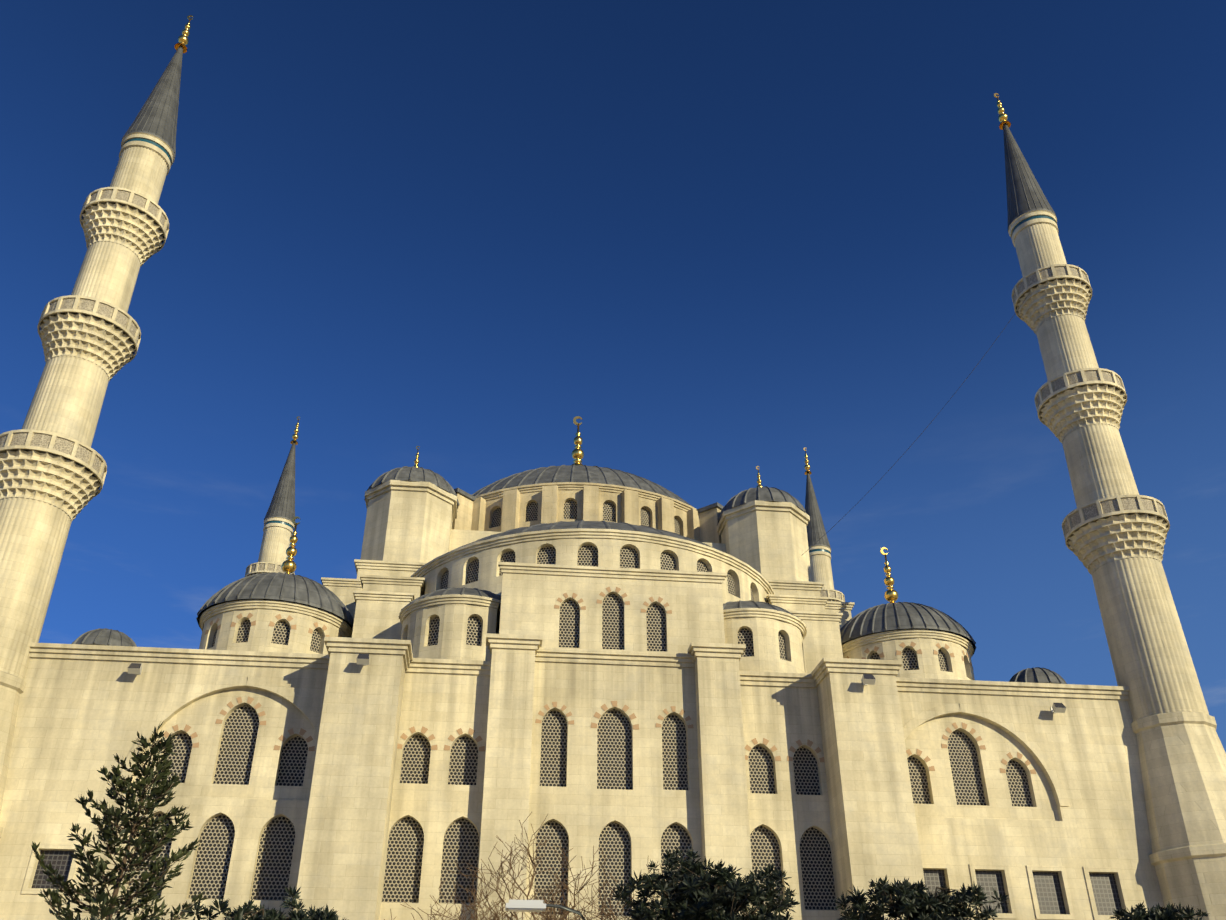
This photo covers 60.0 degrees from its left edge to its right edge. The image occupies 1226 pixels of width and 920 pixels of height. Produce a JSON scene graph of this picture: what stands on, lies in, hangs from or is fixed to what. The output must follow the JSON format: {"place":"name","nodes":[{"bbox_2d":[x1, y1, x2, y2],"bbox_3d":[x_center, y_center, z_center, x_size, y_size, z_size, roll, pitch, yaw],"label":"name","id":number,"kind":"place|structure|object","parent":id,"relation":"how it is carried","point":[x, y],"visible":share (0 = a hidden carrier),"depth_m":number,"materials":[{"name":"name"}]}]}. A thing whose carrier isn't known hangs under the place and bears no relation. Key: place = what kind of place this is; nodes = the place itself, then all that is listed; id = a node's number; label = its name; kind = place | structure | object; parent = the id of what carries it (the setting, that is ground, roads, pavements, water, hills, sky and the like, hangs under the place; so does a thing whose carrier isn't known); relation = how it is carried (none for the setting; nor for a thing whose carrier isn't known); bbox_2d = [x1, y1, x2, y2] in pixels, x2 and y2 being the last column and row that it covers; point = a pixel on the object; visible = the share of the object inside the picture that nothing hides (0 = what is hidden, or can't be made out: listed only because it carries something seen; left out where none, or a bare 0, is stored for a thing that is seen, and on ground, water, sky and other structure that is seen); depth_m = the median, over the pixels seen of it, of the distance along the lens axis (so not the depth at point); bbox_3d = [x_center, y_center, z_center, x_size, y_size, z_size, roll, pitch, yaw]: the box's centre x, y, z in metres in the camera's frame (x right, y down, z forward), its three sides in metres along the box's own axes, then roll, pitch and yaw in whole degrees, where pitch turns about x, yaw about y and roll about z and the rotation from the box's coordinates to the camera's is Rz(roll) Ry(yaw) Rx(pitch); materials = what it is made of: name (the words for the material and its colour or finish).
{"place":"outdoors","nodes":[
{"label":"outdoors","id":0,"kind":"place"},
{"bbox_2d":[0,416,1164,919],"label":"mosque","id":1,"kind":"structure","parent":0,"point":[626,674],"depth_m":50.60,"materials":[{"name":"stone"}]},
{"bbox_2d":[127,663,141,674],"bbox_3d":[-22.209,9.769,49.501,0.560,0.511,0.796,3,-31,-6],"label":"floodlight","id":2,"kind":"object","parent":1,"relation":"attached to","point":[134,668],"visible":0.98,"depth_m":49.23,"materials":[{"name":"grey metal"}]},
{"bbox_2d":[357,653,368,664],"bbox_3d":[-11.427,9.183,48.719,0.560,0.511,0.796,3,-31,-6],"label":"floodlight","id":3,"kind":"object","parent":1,"relation":"attached to","point":[362,659],"visible":0.98,"depth_m":48.43,"materials":[{"name":"grey metal"}]},
{"bbox_2d":[862,674,875,684],"bbox_3d":[12.217,10.586,51.054,0.560,0.511,0.796,3,-31,-6],"label":"floodlight","id":4,"kind":"object","parent":1,"relation":"attached to","point":[868,679],"visible":0.98,"depth_m":50.78,"materials":[{"name":"grey metal"}]},
{"bbox_2d":[802,287,1033,554],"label":"cable","id":5,"kind":"object","parent":1,"relation":"attached to","point":[933,419],"visible":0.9,"depth_m":68.92,"materials":[{"name":"grey plastic"}]},
{"bbox_2d":[1050,703,1065,712],"bbox_3d":[22.495,12.594,53.813,0.560,0.511,0.796,3,-31,-6],"label":"floodlight","id":6,"kind":"object","parent":1,"relation":"attached to","point":[1058,707],"visible":1,"depth_m":53.55,"materials":[{"name":"grey metal"}]},
{"bbox_2d":[0,0,1225,751],"label":"sky","id":7,"kind":"structure","parent":0,"point":[725,239],"materials":[{"name":"blue"}]},
{"label":"ground","id":8,"kind":"structure","parent":0,"visible":0},
{"bbox_2d":[0,15,192,837],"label":"minaret","id":9,"kind":"object","parent":8,"relation":"on","point":[53,468],"visible":1,"depth_m":56.03,"materials":[{"name":"stone"}]},
{"bbox_2d":[31,721,206,919],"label":"conifer","id":10,"kind":"object","parent":8,"relation":"on","point":[160,791],"visible":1,"depth_m":25.45,"materials":[{"name":"green plant"}]},
{"bbox_2d":[181,887,348,919],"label":"bush","id":11,"kind":"object","parent":8,"relation":"on","point":[245,911],"visible":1,"depth_m":21.19,"materials":[{"name":"green plant"}]},
{"bbox_2d":[245,416,299,576],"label":"minaret","id":12,"kind":"object","parent":8,"relation":"on","point":[279,527],"visible":0.06,"depth_m":112.05,"materials":[{"name":"stone"}]},
{"bbox_2d":[384,812,687,919],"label":"bare tree","id":13,"kind":"object","parent":8,"relation":"on","point":[547,913],"visible":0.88,"depth_m":27.57,"materials":[{"name":"brown plant"}]},
{"bbox_2d":[505,900,585,919],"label":"street lamp","id":14,"kind":"object","parent":8,"relation":"on","point":[525,906],"visible":1,"depth_m":18.58,"materials":[{"name":"grey metal"}]},
{"bbox_2d":[611,847,799,919],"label":"bush","id":15,"kind":"object","parent":8,"relation":"on","point":[704,894],"visible":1,"depth_m":23.92,"materials":[{"name":"green plant"}]},
{"bbox_2d":[803,448,844,601],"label":"minaret","id":16,"kind":"object","parent":8,"relation":"on","point":[820,558],"visible":0.08,"depth_m":117.89,"materials":[{"name":"stone"}]},
{"bbox_2d":[833,874,1008,919],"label":"bush","id":17,"kind":"object","parent":8,"relation":"on","point":[915,901],"visible":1,"depth_m":24.64,"materials":[{"name":"green plant"}]},
{"bbox_2d":[994,93,1225,919],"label":"minaret","id":18,"kind":"object","parent":8,"relation":"on","point":[1115,526],"visible":1,"depth_m":57.76,"materials":[{"name":"stone"}]},
{"bbox_2d":[1110,901,1209,919],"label":"bush","id":19,"kind":"object","parent":8,"relation":"on","point":[1168,912],"visible":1,"depth_m":25.53,"materials":[{"name":"green plant"}]}
]}

